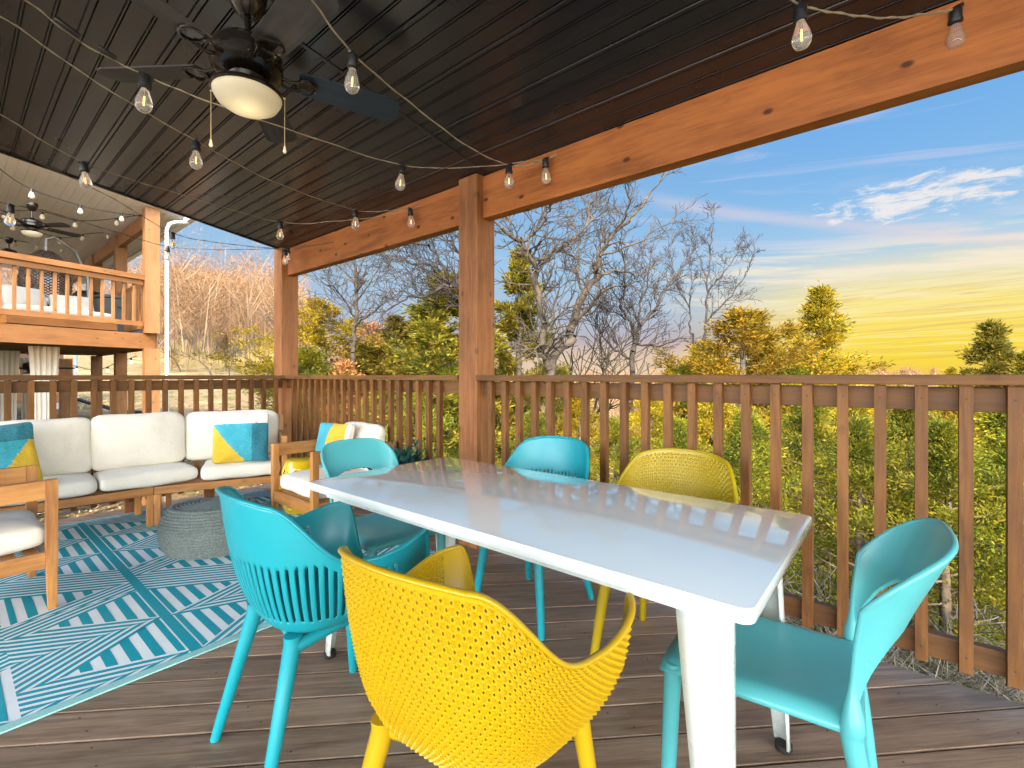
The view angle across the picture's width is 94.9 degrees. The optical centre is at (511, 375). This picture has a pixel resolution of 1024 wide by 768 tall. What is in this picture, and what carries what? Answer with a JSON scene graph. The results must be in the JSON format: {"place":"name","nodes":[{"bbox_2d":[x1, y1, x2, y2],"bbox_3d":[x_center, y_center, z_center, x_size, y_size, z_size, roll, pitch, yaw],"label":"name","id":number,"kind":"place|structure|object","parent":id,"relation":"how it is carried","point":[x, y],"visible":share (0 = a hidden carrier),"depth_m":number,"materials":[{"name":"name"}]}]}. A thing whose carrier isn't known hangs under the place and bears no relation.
{"place":"outdoors","nodes":[
{"label":"outdoors","id":0,"kind":"place"},
{"bbox_2d":[2,71,1023,374],"label":"sky","id":1,"kind":"structure","parent":0,"point":[913,212],"materials":[{"name":"blue"}]},
{"bbox_2d":[17,324,1023,696],"bbox_3d":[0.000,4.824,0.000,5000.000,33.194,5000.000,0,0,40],"label":"ground","id":2,"kind":"structure","parent":0,"point":[135,368],"depth_m":24.55,"materials":[{"name":"beige plant"}]},
{"bbox_2d":[17,354,72,402],"bbox_3d":[-20.258,-0.450,18.976,0.650,3.100,3.850,0,0,40],"label":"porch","id":3,"kind":"object","parent":2,"relation":"on","point":[27,356],"visible":0.09,"depth_m":19.41,"materials":[{"name":"brown wood"}]},
{"bbox_2d":[0,153,194,505],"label":"neighbour house","id":4,"kind":"structure","parent":2,"relation":"on","point":[102,257],"depth_m":8.69,"materials":[{"name":"brown wood"}]},
{"bbox_2d":[0,350,19,420],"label":"curtain","id":5,"kind":"object","parent":4,"relation":"hanging from","point":[9,362],"visible":0.27,"depth_m":8.68,"materials":[{"name":"grey fabric"}]},
{"bbox_2d":[20,358,28,419],"bbox_3d":[-12.875,0.920,12.500,0.044,2.760,0.341,0,0,24],"label":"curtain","id":6,"kind":"object","parent":4,"relation":"hanging from","point":[24,401],"visible":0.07,"depth_m":12.41,"materials":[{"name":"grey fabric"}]},
{"bbox_2d":[0,201,80,236],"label":"ceiling fan","id":7,"kind":"object","parent":4,"relation":"hanging from","point":[31,225],"visible":0.91,"depth_m":7.85,"materials":[{"name":"brown metal"}]},
{"bbox_2d":[28,346,59,513],"bbox_3d":[-7.857,0.905,7.900,0.044,2.790,0.409,0,0,24],"label":"curtain","id":8,"kind":"object","parent":4,"relation":"hanging from","point":[43,360],"visible":0.2,"depth_m":7.88,"materials":[{"name":"beige fabric"}]},
{"bbox_2d":[17,236,88,305],"bbox_3d":[-8.443,-1.690,8.686,0.984,1.824,0.734,0,0,-43],"label":"egg chair","id":9,"kind":"object","parent":4,"relation":"on","point":[39,253],"visible":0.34,"depth_m":8.68,"materials":[{"name":"wicker"}]},
{"bbox_2d":[0,284,117,330],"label":"cushioned bench","id":10,"kind":"object","parent":4,"relation":"on","point":[20,303],"visible":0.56,"depth_m":8.00,"materials":[{"name":"white fabric"}]},
{"bbox_2d":[0,210,140,227],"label":"string lights","id":11,"kind":"object","parent":4,"relation":"hanging from","point":[74,225],"visible":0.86,"depth_m":8.92,"materials":[{"name":"glass"}]},
{"bbox_2d":[0,169,141,221],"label":"string lights","id":12,"kind":"object","parent":4,"relation":"hanging from","point":[31,195],"visible":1,"depth_m":7.82,"materials":[{"name":"glass"}]},
{"bbox_2d":[93,294,141,332],"bbox_3d":[-8.574,-1.240,10.200,0.600,0.930,0.760,0,0,28],"label":"covered grill","id":13,"kind":"object","parent":4,"relation":"on","point":[107,305],"visible":0.22,"depth_m":9.92,"materials":[{"name":"grey plastic"}]},
{"bbox_2d":[17,395,302,520],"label":"leaf litter","id":14,"kind":"object","parent":2,"relation":"on","point":[87,406],"visible":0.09,"depth_m":18.72,"materials":[{"name":"plant"}]},
{"bbox_2d":[2,223,326,371],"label":"hillside wood","id":15,"kind":"object","parent":2,"relation":"on","point":[215,301],"visible":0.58,"depth_m":35.16,"materials":[{"name":"beige plant"}]},
{"bbox_2d":[159,325,211,374],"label":"bare tree","id":16,"kind":"object","parent":2,"relation":"on","point":[185,337],"visible":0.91,"depth_m":29.24,"materials":[{"name":"brown plant"}]},
{"bbox_2d":[212,338,248,379],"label":"bare tree","id":17,"kind":"object","parent":2,"relation":"on","point":[231,351],"visible":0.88,"depth_m":27.57,"materials":[{"name":"grey plant"}]},
{"bbox_2d":[186,296,383,421],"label":"cedar tree","id":18,"kind":"object","parent":2,"relation":"on","point":[322,342],"visible":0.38,"depth_m":15.16,"materials":[{"name":"yellow plant"}]},
{"bbox_2d":[230,343,362,455],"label":"cedar tree","id":19,"kind":"object","parent":2,"relation":"on","point":[309,361],"visible":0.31,"depth_m":12.86,"materials":[{"name":"green plant"}]},
{"bbox_2d":[302,357,378,455],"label":"oak sapling","id":20,"kind":"object","parent":2,"relation":"on","point":[347,366],"visible":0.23,"depth_m":12.97,"materials":[{"name":"orange plant"}]},
{"bbox_2d":[326,341,384,422],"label":"cedar tree","id":21,"kind":"object","parent":2,"relation":"on","point":[361,346],"visible":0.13,"depth_m":14.96,"materials":[{"name":"green plant"}]},
{"bbox_2d":[329,319,388,367],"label":"oak sapling","id":22,"kind":"object","parent":2,"relation":"on","point":[362,331],"visible":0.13,"depth_m":18.95,"materials":[{"name":"orange plant"}]},
{"bbox_2d":[298,252,430,415],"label":"bare tree","id":23,"kind":"object","parent":2,"relation":"on","point":[357,286],"visible":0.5,"depth_m":13.99,"materials":[{"name":"grey plant"}]},
{"bbox_2d":[353,314,418,426],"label":"cedar tree","id":24,"kind":"object","parent":2,"relation":"on","point":[380,369],"visible":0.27,"depth_m":14.81,"materials":[{"name":"green plant"}]},
{"bbox_2d":[353,380,423,434],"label":"cedar tree","id":25,"kind":"object","parent":2,"relation":"on","point":[386,405],"visible":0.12,"depth_m":10.80,"materials":[{"name":"green plant"}]},
{"bbox_2d":[362,312,458,454],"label":"cedar tree","id":26,"kind":"object","parent":2,"relation":"on","point":[401,365],"visible":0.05,"depth_m":12.89,"materials":[{"name":"green plant"}]},
{"bbox_2d":[341,232,500,343],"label":"bare tree","id":27,"kind":"object","parent":2,"relation":"on","point":[420,264],"visible":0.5,"depth_m":10.14,"materials":[{"name":"grey plant"}]},
{"bbox_2d":[385,380,458,459],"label":"cedar tree","id":28,"kind":"object","parent":2,"relation":"on","point":[445,421],"visible":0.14,"depth_m":9.40,"materials":[{"name":"green plant"}]},
{"bbox_2d":[369,269,514,464],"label":"cedar tree","id":29,"kind":"object","parent":2,"relation":"on","point":[437,335],"visible":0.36,"depth_m":10.44,"materials":[{"name":"green plant"}]},
{"bbox_2d":[403,362,500,464],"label":"cedar tree","id":30,"kind":"object","parent":2,"relation":"on","point":[454,370],"visible":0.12,"depth_m":10.48,"materials":[{"name":"green plant"}]},
{"bbox_2d":[261,301,674,449],"bbox_3d":[0.093,1.470,53.161,70.130,18.350,57.230,0,0,-2],"label":"valley brush","id":31,"kind":"object","parent":2,"relation":"on","point":[610,411],"visible":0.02,"depth_m":34.92,"materials":[{"name":"brown plant"}]},
{"bbox_2d":[458,245,571,459],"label":"cedar tree","id":32,"kind":"object","parent":2,"relation":"on","point":[510,323],"visible":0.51,"depth_m":12.28,"materials":[{"name":"green plant"}]},
{"bbox_2d":[495,408,562,474],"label":"cedar tree","id":33,"kind":"object","parent":2,"relation":"on","point":[527,419],"visible":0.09,"depth_m":8.85,"materials":[{"name":"green plant"}]},
{"bbox_2d":[541,365,599,449],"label":"cedar tree","id":34,"kind":"object","parent":2,"relation":"on","point":[559,404],"visible":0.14,"depth_m":16.52,"materials":[{"name":"green plant"}]},
{"bbox_2d":[555,398,616,480],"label":"cedar tree","id":35,"kind":"object","parent":2,"relation":"on","point":[576,413],"visible":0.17,"depth_m":10.83,"materials":[{"name":"green plant"}]},
{"bbox_2d":[494,167,707,429],"bbox_3d":[1.938,-1.041,10.605,4.311,9.212,6.286,0,0,40],"label":"bare tree","id":36,"kind":"object","parent":2,"relation":"on","point":[550,360],"visible":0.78,"depth_m":10.34,"materials":[{"name":"grey plant"}]},
{"bbox_2d":[542,283,672,479],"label":"bare tree","id":37,"kind":"object","parent":2,"relation":"on","point":[603,369],"visible":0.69,"depth_m":13.02,"materials":[{"name":"grey plant"}]},
{"bbox_2d":[590,414,650,488],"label":"cedar tree","id":38,"kind":"object","parent":2,"relation":"on","point":[614,437],"visible":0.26,"depth_m":8.35,"materials":[{"name":"green plant"}]},
{"bbox_2d":[581,229,720,458],"bbox_3d":[4.031,-0.199,13.194,4.059,8.744,2.882,0,0,-17],"label":"bare tree","id":39,"kind":"object","parent":2,"relation":"on","point":[637,319],"visible":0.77,"depth_m":13.26,"materials":[{"name":"grey plant"}]},
{"bbox_2d":[610,400,707,488],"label":"cedar tree","id":40,"kind":"object","parent":2,"relation":"on","point":[655,411],"visible":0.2,"depth_m":10.74,"materials":[{"name":"green plant"}]},
{"bbox_2d":[658,211,704,343],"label":"bare tree","id":41,"kind":"object","parent":2,"relation":"on","point":[689,294],"visible":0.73,"depth_m":16.79,"materials":[{"name":"grey plant"}]},
{"bbox_2d":[629,414,740,503],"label":"cedar tree","id":42,"kind":"object","parent":2,"relation":"on","point":[679,432],"visible":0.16,"depth_m":7.12,"materials":[{"name":"green plant"}]},
{"bbox_2d":[635,360,735,464],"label":"cedar tree","id":43,"kind":"object","parent":2,"relation":"on","point":[688,372],"visible":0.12,"depth_m":14.32,"materials":[{"name":"green plant"}]},
{"bbox_2d":[680,201,763,341],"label":"bare tree","id":44,"kind":"object","parent":2,"relation":"on","point":[719,278],"visible":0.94,"depth_m":15.18,"materials":[{"name":"grey plant"}]},
{"bbox_2d":[654,383,801,510],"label":"cedar tree","id":45,"kind":"object","parent":2,"relation":"on","point":[705,410],"visible":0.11,"depth_m":9.37,"materials":[{"name":"green plant"}]},
{"bbox_2d":[675,405,834,595],"bbox_3d":[3.143,1.888,6.387,1.809,2.968,2.162,0,0,-13],"label":"cedar tree","id":46,"kind":"object","parent":2,"relation":"on","point":[760,452],"visible":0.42,"depth_m":6.28,"materials":[{"name":"green plant"}]},
{"bbox_2d":[629,304,896,501],"bbox_3d":[7.005,1.330,13.101,8.520,6.879,8.553,0,0,40],"label":"cedar tree","id":47,"kind":"object","parent":2,"relation":"on","point":[748,326],"visible":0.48,"depth_m":12.90,"materials":[{"name":"plant"}]},
{"bbox_2d":[737,328,792,506],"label":"cedar tree","id":48,"kind":"object","parent":2,"relation":"on","point":[769,350],"visible":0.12,"depth_m":14.65,"materials":[{"name":"green plant"}]},
{"bbox_2d":[578,365,1003,400],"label":"tree line","id":49,"kind":"object","parent":2,"relation":"on","point":[905,371],"visible":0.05,"depth_m":210.17,"materials":[{"name":"brown plant"}]},
{"bbox_2d":[756,364,836,512],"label":"cedar tree","id":50,"kind":"object","parent":2,"relation":"on","point":[798,371],"visible":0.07,"depth_m":14.11,"materials":[{"name":"green plant"}]},
{"bbox_2d":[731,383,871,530],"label":"cedar tree","id":51,"kind":"object","parent":2,"relation":"on","point":[785,409],"visible":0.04,"depth_m":11.41,"materials":[{"name":"green plant"}]},
{"bbox_2d":[733,405,873,589],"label":"cedar tree","id":52,"kind":"object","parent":2,"relation":"on","point":[794,438],"visible":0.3,"depth_m":7.97,"materials":[{"name":"green plant"}]},
{"bbox_2d":[792,568,849,635],"bbox_3d":[3.229,2.639,4.621,0.849,1.485,0.532,0,0,-23],"label":"dead shrub","id":53,"kind":"object","parent":2,"relation":"on","point":[823,598],"visible":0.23,"depth_m":4.69,"materials":[{"name":"brown plant"}]},
{"bbox_2d":[764,280,901,523],"bbox_3d":[9.862,0.959,15.218,4.160,7.929,4.869,0,0,32],"label":"cedar tree","id":54,"kind":"object","parent":2,"relation":"on","point":[817,311],"visible":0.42,"depth_m":14.60,"materials":[{"name":"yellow plant"}]},
{"bbox_2d":[781,384,913,560],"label":"cedar tree","id":55,"kind":"object","parent":2,"relation":"on","point":[852,410],"visible":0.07,"depth_m":10.46,"materials":[{"name":"green plant"}]},
{"bbox_2d":[763,412,957,628],"bbox_3d":[4.291,1.932,5.912,2.350,3.027,2.090,0,0,-40],"label":"cedar tree","id":56,"kind":"object","parent":2,"relation":"on","point":[861,446],"visible":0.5,"depth_m":5.80,"materials":[{"name":"green plant"}]},
{"bbox_2d":[826,357,903,481],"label":"cedar tree","id":57,"kind":"object","parent":2,"relation":"on","point":[852,370],"visible":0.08,"depth_m":16.65,"materials":[{"name":"green plant"}]},
{"bbox_2d":[783,551,1023,703],"bbox_3d":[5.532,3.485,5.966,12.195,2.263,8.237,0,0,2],"label":"grass","id":58,"kind":"structure","parent":2,"relation":"on","point":[932,664],"depth_m":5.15,"materials":[{"name":"plant"}]},
{"bbox_2d":[816,412,1005,666],"bbox_3d":[4.870,1.962,5.385,2.435,3.137,2.166,0,0,17],"label":"cedar tree","id":59,"kind":"object","parent":2,"relation":"on","point":[942,445],"visible":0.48,"depth_m":5.20,"materials":[{"name":"green plant"}]},
{"bbox_2d":[817,385,1004,623],"bbox_3d":[6.531,2.211,7.691,2.839,4.111,3.191,0,0,-20],"label":"cedar tree","id":60,"kind":"object","parent":2,"relation":"on","point":[898,422],"visible":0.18,"depth_m":7.67,"materials":[{"name":"green plant"}]},
{"bbox_2d":[928,365,959,415],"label":"cedar tree","id":61,"kind":"object","parent":2,"relation":"on","point":[948,371],"visible":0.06,"depth_m":16.93,"materials":[{"name":"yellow plant"}]},
{"bbox_2d":[893,385,999,577],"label":"cedar tree","id":62,"kind":"object","parent":2,"relation":"on","point":[948,415],"visible":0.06,"depth_m":10.36,"materials":[{"name":"green plant"}]},
{"bbox_2d":[899,423,1005,643],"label":"cedar tree","id":63,"kind":"object","parent":2,"relation":"on","point":[1001,460],"visible":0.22,"depth_m":5.37,"materials":[{"name":"green plant"}]},
{"bbox_2d":[923,596,1005,674],"bbox_3d":[4.348,2.699,4.438,0.478,1.337,0.764,0,0,4],"label":"dead shrub","id":64,"kind":"object","parent":2,"relation":"on","point":[975,621],"visible":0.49,"depth_m":4.40,"materials":[{"name":"brown plant"}]},
{"bbox_2d":[930,412,1005,631],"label":"cedar tree","id":65,"kind":"object","parent":2,"relation":"on","point":[994,421],"visible":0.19,"depth_m":7.13,"materials":[{"name":"green plant"}]},
{"bbox_2d":[928,318,1020,517],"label":"cedar tree","id":66,"kind":"object","parent":2,"relation":"on","point":[991,347],"visible":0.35,"depth_m":11.73,"materials":[{"name":"green plant"}]},
{"bbox_2d":[983,349,1023,469],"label":"cedar tree","id":67,"kind":"object","parent":2,"relation":"on","point":[1018,367],"visible":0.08,"depth_m":11.09,"materials":[{"name":"green plant"}]},
{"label":"deck frame","id":68,"kind":"structure","parent":2,"relation":"on","visible":0},
{"bbox_2d":[0,484,1023,767],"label":"deck floor","id":69,"kind":"structure","parent":68,"relation":"on","point":[164,718],"depth_m":1.65,"materials":[{"name":"brown wood"}]},
{"bbox_2d":[0,375,284,513],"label":"deck railing","id":70,"kind":"object","parent":69,"relation":"on","point":[52,386],"visible":0.51,"depth_m":4.07,"materials":[{"name":"brown wood"}]},
{"bbox_2d":[0,489,434,733],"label":"outdoor rug","id":71,"kind":"object","parent":69,"relation":"on","point":[134,602],"visible":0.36,"depth_m":2.33,"materials":[{"name":"teal fabric"}]},
{"bbox_2d":[0,464,57,609],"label":"wooden armchair","id":72,"kind":"object","parent":71,"relation":"on","point":[26,533],"visible":1,"depth_m":2.39,"materials":[{"name":"brown wood"}]},
{"bbox_2d":[0,412,197,526],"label":"sofa","id":73,"kind":"object","parent":71,"relation":"on","point":[136,457],"visible":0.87,"depth_m":3.71,"materials":[{"name":"white fabric"}]},
{"bbox_2d":[0,422,42,480],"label":"throw pillow","id":74,"kind":"object","parent":73,"relation":"on","point":[17,446],"visible":0.67,"depth_m":3.19,"materials":[{"name":"multicoloured fabric"}]},
{"bbox_2d":[157,496,259,559],"bbox_3d":[-2.067,1.025,3.251,0.642,0.332,0.514,0,0,-12],"label":"braided pouf","id":75,"kind":"object","parent":71,"relation":"on","point":[193,529],"visible":0.67,"depth_m":3.03,"materials":[{"name":"grey fabric"}]},
{"bbox_2d":[154,410,286,524],"bbox_3d":[-2.571,0.758,4.225,0.957,0.866,0.619,0,0,-29],"label":"sofa","id":76,"kind":"object","parent":71,"relation":"on","point":[199,426],"visible":0.49,"depth_m":4.17,"materials":[{"name":"white fabric"}]},
{"bbox_2d":[212,412,268,463],"bbox_3d":[-2.376,0.545,4.123,0.425,0.432,0.166,0,-10,-23],"label":"throw pillow","id":77,"kind":"object","parent":76,"relation":"on","point":[240,437],"visible":1,"depth_m":4.06,"materials":[{"name":"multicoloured fabric"}]},
{"bbox_2d":[279,456,319,513],"bbox_3d":[-1.863,0.967,4.179,0.372,0.473,0.372,0,0,40],"label":"garden stool","id":78,"kind":"object","parent":71,"relation":"on","point":[295,464],"visible":0.2,"depth_m":4.05,"materials":[{"name":"yellow ceramic"}]},
{"bbox_2d":[271,421,395,512],"bbox_3d":[-1.405,0.792,3.736,0.660,0.800,0.712,0,0,40],"label":"wooden armchair","id":79,"kind":"object","parent":71,"relation":"on","point":[295,493],"visible":0.36,"depth_m":3.63,"materials":[{"name":"brown wood"}]},
{"bbox_2d":[315,422,354,466],"bbox_3d":[-1.453,0.570,3.827,0.369,0.368,0.154,0,-14,30],"label":"throw pillow","id":80,"kind":"object","parent":79,"relation":"on","point":[329,432],"visible":0.47,"depth_m":3.78,"materials":[{"name":"multicoloured fabric"}]},
{"bbox_2d":[274,247,297,458],"bbox_3d":[-2.524,-0.100,5.249,0.185,2.600,0.185,0,0,40],"label":"porch post","id":81,"kind":"object","parent":69,"relation":"on","point":[285,324],"visible":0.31,"depth_m":5.18,"materials":[{"name":"brown wood"}]},
{"bbox_2d":[210,486,429,767],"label":"dining armchair","id":82,"kind":"object","parent":69,"relation":"on","point":[295,593],"visible":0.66,"depth_m":1.37,"materials":[{"name":"teal plastic"}]},
{"bbox_2d":[285,375,458,460],"bbox_3d":[-1.410,0.598,4.282,2.762,1.204,0.147,0,0,40],"label":"deck railing","id":83,"kind":"object","parent":69,"relation":"on","point":[313,385],"visible":0.48,"depth_m":4.06,"materials":[{"name":"brown wood"}]},
{"bbox_2d":[320,438,445,601],"bbox_3d":[-0.681,0.778,2.395,0.601,0.857,0.479,0,0,44],"label":"dining chair","id":84,"kind":"object","parent":69,"relation":"on","point":[377,532],"visible":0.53,"depth_m":2.45,"materials":[{"name":"teal plastic"}]},
{"bbox_2d":[367,439,435,469],"bbox_3d":[-0.797,0.830,3.473,0.584,0.739,0.629,0,0,-9],"label":"potted plant","id":85,"kind":"object","parent":69,"relation":"on","point":[404,456],"visible":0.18,"depth_m":3.45,"materials":[{"name":"green plant"}]},
{"bbox_2d":[459,173,493,548],"bbox_3d":[-0.254,-0.100,3.369,0.181,2.600,0.185,0,0,40],"label":"porch post","id":86,"kind":"object","parent":69,"relation":"on","point":[476,292],"visible":0.63,"depth_m":3.29,"materials":[{"name":"brown wood"}]},
{"bbox_2d":[338,544,635,767],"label":"dining armchair","id":87,"kind":"object","parent":69,"relation":"on","point":[455,679],"visible":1,"depth_m":0.84,"materials":[{"name":"yellow plastic"}]},
{"bbox_2d":[474,435,593,640],"bbox_3d":[0.112,0.772,2.450,0.620,0.856,0.588,0,0,37],"label":"dining armchair","id":88,"kind":"object","parent":69,"relation":"on","point":[560,455],"visible":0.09,"depth_m":2.63,"materials":[{"name":"teal plastic"}]},
{"bbox_2d":[309,457,811,767],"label":"dining table","id":89,"kind":"object","parent":69,"relation":"on","point":[711,571],"visible":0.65,"depth_m":1.34,"materials":[{"name":"white plastic"}]},
{"bbox_2d":[590,448,738,654],"bbox_3d":[0.638,0.772,1.985,0.630,0.856,0.593,0,0,40],"label":"dining armchair","id":90,"kind":"object","parent":69,"relation":"on","point":[721,480],"visible":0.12,"depth_m":2.18,"materials":[{"name":"yellow plastic"}]},
{"bbox_2d":[476,374,1023,689],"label":"deck railing","id":91,"kind":"object","parent":69,"relation":"on","point":[966,652],"visible":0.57,"depth_m":1.94,"materials":[{"name":"brown wood"}]},
{"bbox_2d":[659,518,958,767],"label":"dining chair","id":92,"kind":"object","parent":69,"relation":"on","point":[815,677],"visible":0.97,"depth_m":1.16,"materials":[{"name":"teal plastic"}]},
{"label":"porch roof","id":93,"kind":"structure","parent":0,"visible":0},
{"bbox_2d":[0,0,958,247],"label":"porch ceiling","id":94,"kind":"structure","parent":93,"relation":"on","point":[508,81],"depth_m":2.50,"materials":[{"name":"wood"}]},
{"bbox_2d":[0,144,320,261],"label":"string lights","id":95,"kind":"object","parent":94,"relation":"hanging from","point":[171,244],"visible":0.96,"depth_m":4.39,"materials":[{"name":"plastic"}]},
{"bbox_2d":[0,202,331,264],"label":"string lights","id":96,"kind":"object","parent":94,"relation":"hanging from","point":[9,219],"visible":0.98,"depth_m":4.25,"materials":[{"name":"plastic"}]},
{"bbox_2d":[96,0,398,153],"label":"ceiling fan","id":97,"kind":"object","parent":94,"relation":"hanging from","point":[246,79],"visible":1,"depth_m":1.96,"materials":[{"name":"brown metal"}]},
{"bbox_2d":[24,0,555,190],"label":"string lights","id":98,"kind":"object","parent":94,"relation":"hanging from","point":[143,103],"visible":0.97,"depth_m":1.90,"materials":[{"name":"plastic"}]},
{"bbox_2d":[53,17,116,59],"bbox_3d":[-1.536,-1.214,1.695,0.022,0.056,0.177,0,0,30],"label":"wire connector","id":99,"kind":"object","parent":98,"relation":"attached to","point":[67,27],"visible":1,"depth_m":1.66,"materials":[{"name":"black plastic"}]},
{"bbox_2d":[287,0,1023,276],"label":"roof beam","id":100,"kind":"structure","parent":94,"relation":"attached to","point":[913,59],"depth_m":2.21,"materials":[{"name":"brown wood"}]},
{"bbox_2d":[0,114,414,239],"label":"string lights","id":101,"kind":"object","parent":100,"relation":"hanging from","point":[85,181],"visible":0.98,"depth_m":2.71,"materials":[{"name":"plastic"}]},
{"bbox_2d":[0,16,419,229],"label":"string lights","id":102,"kind":"object","parent":100,"relation":"hanging from","point":[195,161],"visible":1,"depth_m":2.38,"materials":[{"name":"plastic"}]},
{"bbox_2d":[311,0,555,188],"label":"string lights","id":103,"kind":"object","parent":100,"relation":"hanging from","point":[351,84],"visible":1,"depth_m":1.86,"materials":[{"name":"glass"}]},
{"bbox_2d":[790,0,964,50],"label":"string lights","id":104,"kind":"object","parent":100,"relation":"hanging from","point":[802,37],"visible":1,"depth_m":1.63,"materials":[{"name":"glass"}]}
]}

